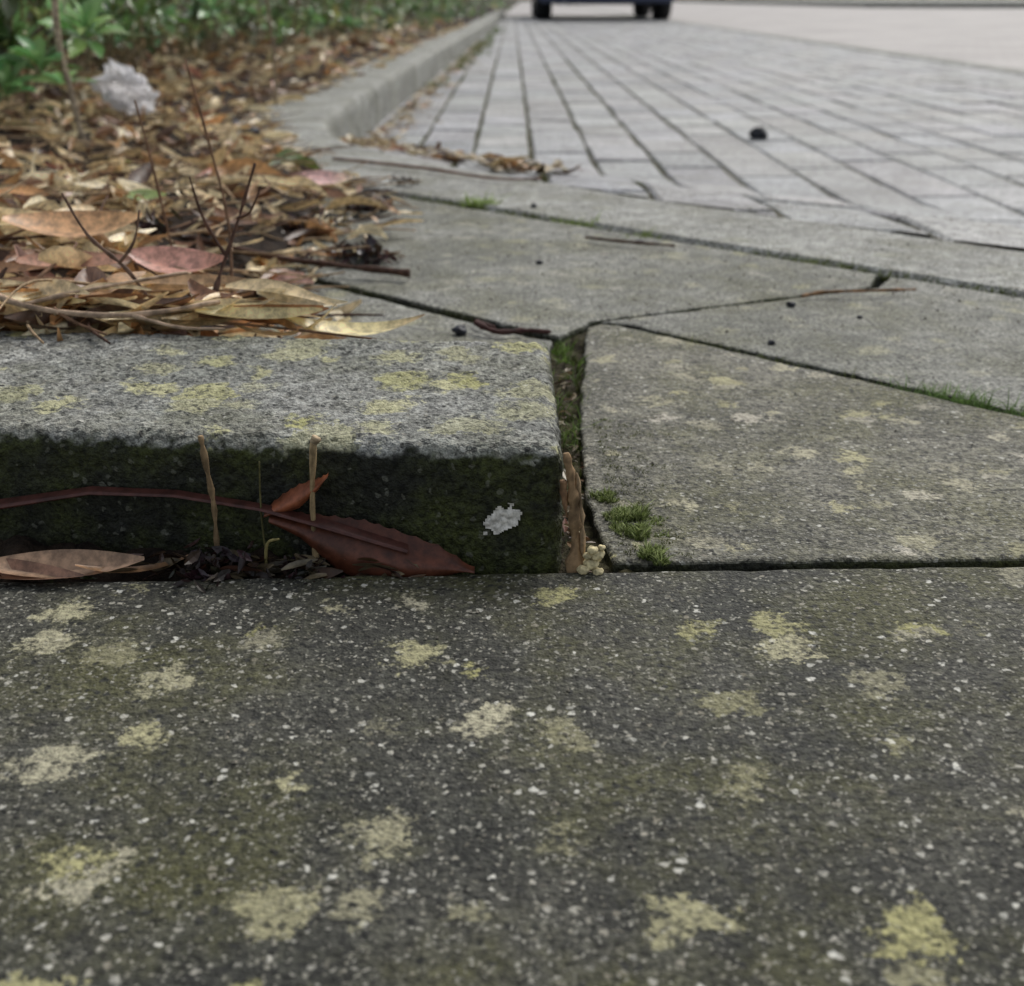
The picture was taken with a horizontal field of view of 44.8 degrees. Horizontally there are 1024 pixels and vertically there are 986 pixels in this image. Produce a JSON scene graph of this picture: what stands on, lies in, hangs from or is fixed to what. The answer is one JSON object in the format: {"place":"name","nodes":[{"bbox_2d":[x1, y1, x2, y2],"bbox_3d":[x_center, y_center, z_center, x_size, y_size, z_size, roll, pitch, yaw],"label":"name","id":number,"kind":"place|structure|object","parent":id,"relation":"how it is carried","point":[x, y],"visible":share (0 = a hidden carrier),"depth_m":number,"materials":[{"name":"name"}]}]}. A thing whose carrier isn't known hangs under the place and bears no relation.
{"place":"outdoors","nodes":[
{"label":"outdoors","id":0,"kind":"place"},
{"bbox_2d":[0,5,498,334],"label":"garden soil","id":1,"kind":"structure","parent":0,"point":[267,244],"depth_m":1.54,"materials":[{"name":"brown soil"}]},
{"bbox_2d":[0,0,129,144],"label":"shrub","id":2,"kind":"object","parent":1,"relation":"on","point":[14,25],"depth_m":1.43,"materials":[{"name":"green plant"}]},
{"bbox_2d":[2,210,141,236],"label":"fallen leaf","id":3,"kind":"object","parent":1,"relation":"on","point":[63,223],"visible":0.97,"depth_m":0.70,"materials":[{"name":"brown plant"}]},
{"bbox_2d":[1,0,151,95],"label":"shrub","id":4,"kind":"object","parent":1,"relation":"on","point":[140,7],"visible":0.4,"depth_m":2.06,"materials":[{"name":"green plant"}]},
{"bbox_2d":[40,0,144,62],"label":"shrub","id":5,"kind":"object","parent":1,"relation":"on","point":[136,29],"visible":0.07,"depth_m":2.77,"materials":[{"name":"green plant"}]},
{"bbox_2d":[89,58,159,115],"bbox_3d":[-0.520,-0.547,1.671,0.096,0.074,0.059,0,22,0],"label":"crumpled tissue","id":6,"kind":"object","parent":1,"relation":"on","point":[120,87],"visible":0.96,"depth_m":1.67,"materials":[{"name":"white paper"}]},
{"bbox_2d":[30,0,231,73],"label":"shrub","id":7,"kind":"object","parent":1,"relation":"on","point":[161,11],"visible":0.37,"depth_m":2.54,"materials":[{"name":"green plant"}]},
{"bbox_2d":[124,189,165,199],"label":"fallen leaf","id":8,"kind":"object","parent":1,"relation":"on","point":[149,194],"visible":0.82,"depth_m":0.92,"materials":[{"name":"green plant"}]},
{"bbox_2d":[134,100,172,245],"bbox_3d":[-0.209,-0.176,0.732,0.019,0.105,0.012,0,22,0],"label":"bare twig","id":9,"kind":"object","parent":1,"relation":"on","point":[157,186],"visible":0.74,"depth_m":0.73,"materials":[{"name":"brown wood"}]},
{"bbox_2d":[92,0,296,66],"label":"shrub","id":10,"kind":"object","parent":1,"relation":"on","point":[203,35],"visible":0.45,"depth_m":3.20,"materials":[{"name":"green plant"}]},
{"bbox_2d":[112,0,295,27],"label":"shrub","id":11,"kind":"object","parent":1,"relation":"on","point":[189,3],"visible":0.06,"depth_m":5.84,"materials":[{"name":"green plant"}]},
{"bbox_2d":[0,51,422,343],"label":"twig litter","id":12,"kind":"object","parent":1,"relation":"on","point":[10,237],"visible":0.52,"depth_m":1.07,"materials":[{"name":"brown plant"}]},
{"bbox_2d":[189,163,261,291],"bbox_3d":[-0.136,-0.122,0.599,0.033,0.069,0.029,-7,23,-18],"label":"bare twig","id":13,"kind":"object","parent":1,"relation":"on","point":[217,283],"visible":0.91,"depth_m":0.60,"materials":[{"name":"brown wood"}]},
{"bbox_2d":[134,0,342,49],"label":"shrub","id":14,"kind":"object","parent":1,"relation":"on","point":[313,19],"visible":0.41,"depth_m":3.92,"materials":[{"name":"green plant"}]},
{"bbox_2d":[265,0,277,104],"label":"shrub stem","id":15,"kind":"object","parent":1,"relation":"on","point":[273,58],"visible":1,"depth_m":2.07,"materials":[{"name":"brown plant"}]},
{"bbox_2d":[145,224,410,277],"bbox_3d":[-0.164,-0.170,0.864,0.197,0.030,0.015,5,22,13],"label":"fallen twig","id":16,"kind":"object","parent":1,"relation":"on","point":[374,269],"visible":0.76,"depth_m":0.86,"materials":[{"name":"brown wood"}]},
{"bbox_2d":[276,200,355,233],"bbox_3d":[-0.163,-0.223,1.007,0.068,0.027,0.054,0,22,0],"label":"soil crumb","id":17,"kind":"object","parent":1,"relation":"on","point":[320,213],"visible":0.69,"depth_m":1.01,"materials":[{"name":"black soil"}]},
{"bbox_2d":[221,0,410,41],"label":"shrub","id":18,"kind":"object","parent":1,"relation":"on","point":[353,22],"visible":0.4,"depth_m":4.68,"materials":[{"name":"green plant"}]},
{"bbox_2d":[261,0,430,34],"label":"shrub","id":19,"kind":"object","parent":1,"relation":"on","point":[385,15],"visible":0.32,"depth_m":5.69,"materials":[{"name":"green plant"}]},
{"bbox_2d":[306,0,463,28],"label":"shrub","id":20,"kind":"object","parent":1,"relation":"on","point":[428,13],"visible":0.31,"depth_m":7.01,"materials":[{"name":"green plant"}]},
{"bbox_2d":[319,0,475,23],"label":"shrub","id":21,"kind":"object","parent":1,"relation":"on","point":[421,12],"visible":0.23,"depth_m":8.45,"materials":[{"name":"green plant"}]},
{"bbox_2d":[354,0,486,19],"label":"shrub","id":22,"kind":"object","parent":1,"relation":"on","point":[436,9],"visible":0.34,"depth_m":10.33,"materials":[{"name":"green plant"}]},
{"bbox_2d":[373,0,504,15],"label":"shrub","id":23,"kind":"object","parent":1,"relation":"on","point":[493,5],"visible":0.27,"depth_m":12.60,"materials":[{"name":"green plant"}]},
{"bbox_2d":[423,0,511,10],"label":"shrub","id":24,"kind":"object","parent":1,"relation":"on","point":[481,4],"visible":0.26,"depth_m":14.70,"materials":[{"name":"green plant"}]},
{"bbox_2d":[37,0,530,11],"bbox_3d":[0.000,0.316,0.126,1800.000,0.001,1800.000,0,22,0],"label":"ground","id":25,"kind":"structure","parent":0,"point":[513,3],"depth_m":73.72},
{"bbox_2d":[505,2,622,14],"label":"road","id":26,"kind":"structure","parent":0,"point":[522,8],"depth_m":25.09,"materials":[{"name":"grey asphalt"}]},
{"bbox_2d":[353,17,1023,247],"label":"parking bay pavement","id":27,"kind":"structure","parent":0,"point":[936,175],"depth_m":2.76,"materials":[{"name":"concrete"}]},
{"bbox_2d":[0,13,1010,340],"bbox_3d":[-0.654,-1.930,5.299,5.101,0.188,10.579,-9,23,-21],"label":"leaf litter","id":28,"kind":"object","parent":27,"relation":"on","point":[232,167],"visible":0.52,"depth_m":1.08,"materials":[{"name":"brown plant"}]},
{"bbox_2d":[0,279,24,287],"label":"fallen leaf","id":29,"kind":"object","parent":28,"relation":"on","point":[6,283],"visible":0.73,"depth_m":0.59,"materials":[{"name":"beige plant"}]},
{"bbox_2d":[0,261,41,272],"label":"fallen leaf","id":30,"kind":"object","parent":28,"relation":"on","point":[14,267],"visible":1,"depth_m":0.62,"materials":[{"name":"brown plant"}]},
{"bbox_2d":[0,207,43,224],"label":"fallen leaf","id":31,"kind":"object","parent":28,"relation":"on","point":[7,211],"visible":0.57,"depth_m":0.73,"materials":[{"name":"beige plant"}]},
{"bbox_2d":[0,289,85,306],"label":"fallen leaf","id":32,"kind":"object","parent":28,"relation":"on","point":[74,300],"visible":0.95,"depth_m":0.55,"materials":[{"name":"brown plant"}]},
{"bbox_2d":[4,277,146,289],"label":"fallen leaf","id":33,"kind":"object","parent":28,"relation":"on","point":[24,279],"visible":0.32,"depth_m":0.60,"materials":[{"name":"brown plant"}]},
{"bbox_2d":[16,251,135,267],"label":"fallen leaf","id":34,"kind":"object","parent":28,"relation":"on","point":[99,259],"visible":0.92,"depth_m":0.65,"materials":[{"name":"brown plant"}]},
{"bbox_2d":[61,193,147,294],"bbox_3d":[-0.184,-0.110,0.562,0.041,0.049,0.005,5,22,13],"label":"bare twig","id":35,"kind":"object","parent":28,"relation":"on","point":[109,254],"visible":1,"depth_m":0.56,"materials":[{"name":"brown wood"}]},
{"bbox_2d":[94,207,194,235],"bbox_3d":[-0.240,-0.170,0.788,0.074,0.020,0.039,0,22,0],"label":"soil crumb","id":36,"kind":"object","parent":28,"relation":"on","point":[152,221],"visible":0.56,"depth_m":0.79,"materials":[{"name":"brown soil"}]},
{"bbox_2d":[129,246,227,272],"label":"fallen leaf","id":37,"kind":"object","parent":28,"relation":"on","point":[164,259],"visible":0.9,"depth_m":0.65,"materials":[{"name":"pink plant"}]},
{"bbox_2d":[133,274,245,290],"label":"fallen leaf","id":38,"kind":"object","parent":28,"relation":"on","point":[180,282],"visible":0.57,"depth_m":0.61,"materials":[{"name":"brown plant"}]},
{"bbox_2d":[184,59,233,297],"bbox_3d":[-0.168,-0.178,0.704,0.011,0.129,0.043,-13,25,-30],"label":"bare twig","id":39,"kind":"object","parent":28,"relation":"on","point":[218,178],"visible":0.88,"depth_m":0.71,"materials":[{"name":"brown wood"}]},
{"bbox_2d":[195,303,322,318],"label":"fallen leaf","id":40,"kind":"object","parent":28,"relation":"on","point":[231,311],"visible":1,"depth_m":0.55,"materials":[{"name":"beige plant"}]},
{"bbox_2d":[292,170,354,184],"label":"fallen leaf","id":41,"kind":"object","parent":28,"relation":"on","point":[320,177],"visible":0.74,"depth_m":1.18,"materials":[{"name":"pink plant"}]},
{"bbox_2d":[285,314,424,335],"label":"fallen leaf","id":42,"kind":"object","parent":28,"relation":"on","point":[359,328],"visible":1,"depth_m":0.56,"materials":[{"name":"beige plant"}]},
{"bbox_2d":[375,26,745,196],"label":"fallen twigs","id":43,"kind":"object","parent":27,"relation":"on","point":[543,178],"visible":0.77,"depth_m":3.89,"materials":[{"name":"wood"}]},
{"bbox_2d":[142,185,1023,915],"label":"grit","id":44,"kind":"object","parent":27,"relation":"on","point":[660,585],"visible":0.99,"depth_m":0.37,"materials":[{"name":"stone"}]},
{"bbox_2d":[531,0,672,19],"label":"parked car","id":45,"kind":"object","parent":27,"relation":"on","point":[542,9],"visible":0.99,"depth_m":15.32,"materials":[{"name":"blue paint"}]},
{"bbox_2d":[236,10,1023,297],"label":"street kerb","id":46,"kind":"structure","parent":27,"relation":"on","point":[359,106],"depth_m":1.16,"materials":[{"name":"concrete"}]},
{"bbox_2d":[242,127,260,134],"bbox_3d":[-0.360,-0.498,1.715,0.026,0.018,0.026,0,22,0],"label":"pebble","id":47,"kind":"object","parent":46,"relation":"on","point":[256,130],"visible":0.52,"depth_m":1.71,"materials":[{"name":"grey stone"}]},
{"bbox_2d":[388,174,419,185],"bbox_3d":[-0.112,-0.322,1.274,0.036,0.012,0.026,8,23,18],"label":"soil crumb","id":48,"kind":"object","parent":46,"relation":"on","point":[409,179],"visible":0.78,"depth_m":1.27,"materials":[{"name":"grey soil"}]},
{"bbox_2d":[332,157,540,179],"bbox_3d":[-0.099,-0.358,1.369,0.293,0.006,0.036,14,26,32],"label":"fallen twig","id":49,"kind":"object","parent":46,"relation":"on","point":[420,167],"visible":1,"depth_m":1.35,"materials":[{"name":"brown wood"}]},
{"bbox_2d":[352,188,1023,297],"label":"grass tuft","id":50,"kind":"object","parent":46,"relation":"on","point":[473,205],"visible":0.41,"depth_m":1.05,"materials":[{"name":"green plant"}]},
{"bbox_2d":[373,15,1023,251],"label":"paver joint sand","id":51,"kind":"structure","parent":27,"relation":"on","point":[530,151],"depth_m":2.58,"materials":[{"name":"grey sand"}]},
{"bbox_2d":[0,331,563,576],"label":"concrete kerb block","id":52,"kind":"structure","parent":51,"relation":"on","point":[449,446],"depth_m":0.43,"materials":[{"name":"grey concrete"}]},
{"bbox_2d":[0,271,224,334],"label":"bare twig","id":53,"kind":"object","parent":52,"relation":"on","point":[137,315],"visible":1,"depth_m":0.54,"materials":[{"name":"brown wood"}]},
{"bbox_2d":[483,503,521,534],"bbox_3d":[-0.004,0.009,0.418,0.018,0.016,0.003,0,22,0],"label":"white residue","id":54,"kind":"object","parent":52,"relation":"attached to","point":[500,519],"visible":1,"depth_m":0.42},
{"bbox_2d":[226,274,552,353],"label":"paving slab","id":55,"kind":"structure","parent":51,"relation":"on","point":[432,327],"depth_m":0.74,"materials":[{"name":"concrete"}]},
{"bbox_2d":[451,324,466,335],"bbox_3d":[-0.030,-0.093,0.714,0.009,0.007,0.009,0,22,0],"label":"pebble","id":56,"kind":"object","parent":55,"relation":"on","point":[459,330],"visible":1,"depth_m":0.71,"materials":[{"name":"grey stone"}]},
{"bbox_2d":[473,319,550,334],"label":"fallen twig","id":57,"kind":"object","parent":55,"relation":"on","point":[485,326],"visible":1,"depth_m":0.71,"materials":[{"name":"brown wood"}]},
{"bbox_2d":[0,567,1023,985],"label":"paving slab","id":58,"kind":"structure","parent":51,"relation":"on","point":[112,695],"depth_m":0.31,"materials":[{"name":"concrete"}]},
{"bbox_2d":[0,549,425,581],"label":"dry leaf bits","id":59,"kind":"object","parent":58,"relation":"on","point":[59,563],"visible":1,"depth_m":0.41,"materials":[{"name":"brown plant"}]},
{"bbox_2d":[577,565,588,574],"bbox_3d":[0.024,0.026,0.417,0.004,0.004,0.004,0,22,0],"label":"pale fungus","id":60,"kind":"object","parent":58,"relation":"on","point":[582,570],"visible":1,"depth_m":0.42},
{"bbox_2d":[583,559,598,570],"bbox_3d":[0.027,0.024,0.419,0.006,0.005,0.006,0,22,0],"label":"pale fungus","id":61,"kind":"object","parent":58,"relation":"on","point":[591,564],"visible":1,"depth_m":0.42},
{"bbox_2d":[583,552,591,559],"bbox_3d":[0.025,0.021,0.418,0.003,0.003,0.003,0,22,0],"label":"pale fungus","id":62,"kind":"object","parent":61,"relation":"on","point":[587,556],"visible":1,"depth_m":0.42},
{"bbox_2d":[591,550,604,561],"bbox_3d":[0.029,0.021,0.419,0.006,0.005,0.006,0,22,0],"label":"pale fungus","id":63,"kind":"object","parent":61,"relation":"on","point":[598,555],"visible":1,"depth_m":0.42},
{"bbox_2d":[587,545,597,554],"bbox_3d":[0.027,0.019,0.417,0.004,0.003,0.004,0,22,0],"label":"pale fungus","id":64,"kind":"object","parent":63,"relation":"on","point":[592,550],"visible":1,"depth_m":0.42},
{"bbox_2d":[598,545,605,550],"bbox_3d":[0.030,0.018,0.418,0.003,0.002,0.003,0,22,0],"label":"pale fungus","id":65,"kind":"object","parent":63,"relation":"on","point":[601,547],"visible":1,"depth_m":0.42},
{"bbox_2d":[592,567,603,574],"bbox_3d":[0.029,0.027,0.418,0.004,0.003,0.004,0,22,0],"label":"pale fungus","id":66,"kind":"object","parent":58,"relation":"on","point":[598,571],"visible":1,"depth_m":0.42},
{"bbox_2d":[276,189,878,345],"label":"paving slab","id":67,"kind":"structure","parent":51,"relation":"on","point":[474,268],"depth_m":0.87,"materials":[{"name":"concrete"}]},
{"bbox_2d":[289,250,320,269],"bbox_3d":[-0.150,-0.167,0.885,0.028,0.013,0.029,-3,22,-7],"label":"soil crumb","id":68,"kind":"object","parent":67,"relation":"on","point":[307,255],"visible":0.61,"depth_m":0.89,"materials":[{"name":"black soil"}]},
{"bbox_2d":[333,187,393,214],"bbox_3d":[-0.128,-0.259,1.103,0.052,0.023,0.049,-15,27,-34],"label":"soil crumb","id":69,"kind":"object","parent":67,"relation":"on","point":[358,208],"visible":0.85,"depth_m":1.10,"materials":[{"name":"black soil"}]},
{"bbox_2d":[329,234,401,265],"bbox_3d":[-0.106,-0.175,0.899,0.056,0.022,0.049,0,22,0],"label":"soil crumb","id":70,"kind":"object","parent":67,"relation":"on","point":[372,252],"visible":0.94,"depth_m":0.90,"materials":[{"name":"black soil"}]},
{"bbox_2d":[585,236,674,246],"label":"fallen twig","id":71,"kind":"object","parent":67,"relation":"on","point":[624,241],"visible":1,"depth_m":0.96,"materials":[{"name":"brown wood"}]},
{"bbox_2d":[580,324,1023,572],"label":"paving slab","id":72,"kind":"structure","parent":51,"relation":"on","point":[802,519],"depth_m":0.51,"materials":[{"name":"concrete"}]},
{"bbox_2d":[583,418,699,566],"bbox_3d":[0.049,-0.007,0.493,0.044,0.006,0.159,0,22,0],"label":"moss cushion","id":73,"kind":"object","parent":72,"relation":"on","point":[640,532],"visible":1,"depth_m":0.46,"materials":[{"name":"green plant"}]},
{"bbox_2d":[598,277,1023,415],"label":"paving slab","id":74,"kind":"structure","parent":51,"relation":"on","point":[994,318],"depth_m":0.71,"materials":[{"name":"concrete"}]},
{"bbox_2d":[768,340,775,344],"bbox_3d":[0.145,-0.084,0.693,0.005,0.003,0.004,0,22,0],"label":"pebble","id":75,"kind":"object","parent":74,"relation":"on","point":[771,342],"visible":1,"depth_m":0.69,"materials":[{"name":"black stone"}]},
{"bbox_2d":[786,301,795,306],"bbox_3d":[0.175,-0.118,0.778,0.007,0.004,0.006,0,22,0],"label":"pebble","id":76,"kind":"object","parent":74,"relation":"on","point":[790,304],"visible":1,"depth_m":0.78,"materials":[{"name":"black stone"}]},
{"bbox_2d":[801,288,915,297],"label":"fallen twig","id":77,"kind":"object","parent":74,"relation":"on","point":[858,290],"visible":1,"depth_m":0.80,"materials":[{"name":"brown wood"}]},
{"label":"joint soil","id":78,"kind":"structure","parent":51,"relation":"on","visible":0},
{"bbox_2d":[0,535,334,582],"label":"gap soil","id":79,"kind":"structure","parent":78,"relation":"on","point":[17,544],"depth_m":0.43,"materials":[{"name":"black soil"}]},
{"bbox_2d":[159,537,263,592],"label":"leaf litter","id":80,"kind":"object","parent":79,"relation":"on","point":[206,567],"visible":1,"depth_m":0.41,"materials":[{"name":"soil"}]},
{"bbox_2d":[198,435,219,545],"bbox_3d":[-0.101,0.005,0.417,0.005,0.051,0.004,0,22,0],"label":"plant stub","id":81,"kind":"object","parent":80,"relation":"on","point":[210,485],"visible":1,"depth_m":0.41,"materials":[{"name":"brown plant"}]},
{"bbox_2d":[258,461,279,563],"bbox_3d":[-0.081,0.008,0.416,0.008,0.036,0.012,0,22,0],"label":"plant stub","id":82,"kind":"object","parent":79,"relation":"on","point":[266,544],"visible":1,"depth_m":0.42,"materials":[{"name":"green plant"}]},
{"bbox_2d":[259,554,344,583],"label":"leaf litter","id":83,"kind":"object","parent":79,"relation":"on","point":[298,572],"visible":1,"depth_m":0.42,"materials":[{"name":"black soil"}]},
{"bbox_2d":[309,434,320,565],"bbox_3d":[-0.066,0.005,0.416,0.006,0.052,0.005,0,22,0],"label":"plant stub","id":84,"kind":"object","parent":79,"relation":"on","point":[315,440],"visible":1,"depth_m":0.41,"materials":[{"name":"brown plant"}]},
{"bbox_2d":[269,511,474,576],"bbox_3d":[-0.047,0.019,0.420,0.071,0.024,0.009,3,22,8],"label":"curled dry leaf","id":85,"kind":"object","parent":78,"relation":"on","point":[340,552],"visible":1,"depth_m":0.42,"materials":[{"name":"brown plant"}]},
{"bbox_2d":[0,486,407,553],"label":"stem","id":86,"kind":"object","parent":85,"relation":"on","point":[344,530],"visible":1,"depth_m":0.42,"materials":[{"name":"brown plant"}]},
{"bbox_2d":[264,472,328,516],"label":"curled dry leaf","id":87,"kind":"object","parent":86,"relation":"on","point":[296,497],"visible":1,"depth_m":0.42,"materials":[{"name":"brown plant"}]},
{"bbox_2d":[530,331,634,573],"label":"gap soil","id":88,"kind":"structure","parent":78,"relation":"on","point":[569,389],"depth_m":0.59,"materials":[{"name":"brown soil"}]},
{"bbox_2d":[559,452,585,572],"bbox_3d":[0.021,0.010,0.416,0.010,0.048,0.008,0,22,0],"label":"bark piece","id":89,"kind":"object","parent":88,"relation":"on","point":[574,559],"visible":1,"depth_m":0.41,"materials":[{"name":"brown wood"}]},
{"bbox_2d":[551,363,595,571],"bbox_3d":[0.025,-0.020,0.541,0.016,0.007,0.251,0,22,0],"label":"gap debris","id":90,"kind":"object","parent":88,"relation":"on","point":[565,525],"visible":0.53,"depth_m":0.54,"materials":[{"name":"brown plant"}]},
{"bbox_2d":[542,335,617,543],"bbox_3d":[0.025,-0.040,0.582,0.048,0.014,0.292,0,22,0],"label":"moss","id":91,"kind":"object","parent":88,"relation":"on","point":[560,348],"visible":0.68,"depth_m":0.60,"materials":[{"name":"green plant"}]},
{"bbox_2d":[680,334,1023,416],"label":"grass tuft","id":92,"kind":"object","parent":78,"relation":"on","point":[961,400],"visible":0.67,"depth_m":0.60,"materials":[{"name":"green plant"}]},
{"bbox_2d":[749,126,767,138],"bbox_3d":[0.490,-0.714,2.462,0.037,0.028,0.039,11,24,25],"label":"pebble","id":93,"kind":"object","parent":27,"relation":"on","point":[760,132],"visible":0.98,"depth_m":2.45,"materials":[{"name":"black stone"}]},
{"bbox_2d":[570,2,1023,69],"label":"road","id":94,"kind":"structure","parent":0,"point":[992,36],"depth_m":12.43,"materials":[{"name":"grey asphalt"}]},
{"bbox_2d":[566,5,1023,74],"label":"gutter kerb","id":95,"kind":"structure","parent":94,"relation":"on","point":[964,63],"depth_m":6.42,"materials":[{"name":"concrete"}]},
{"bbox_2d":[672,0,1023,7],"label":"pavement","id":96,"kind":"structure","parent":0,"point":[928,3],"depth_m":36.44,"materials":[{"name":"concrete"}]}
]}

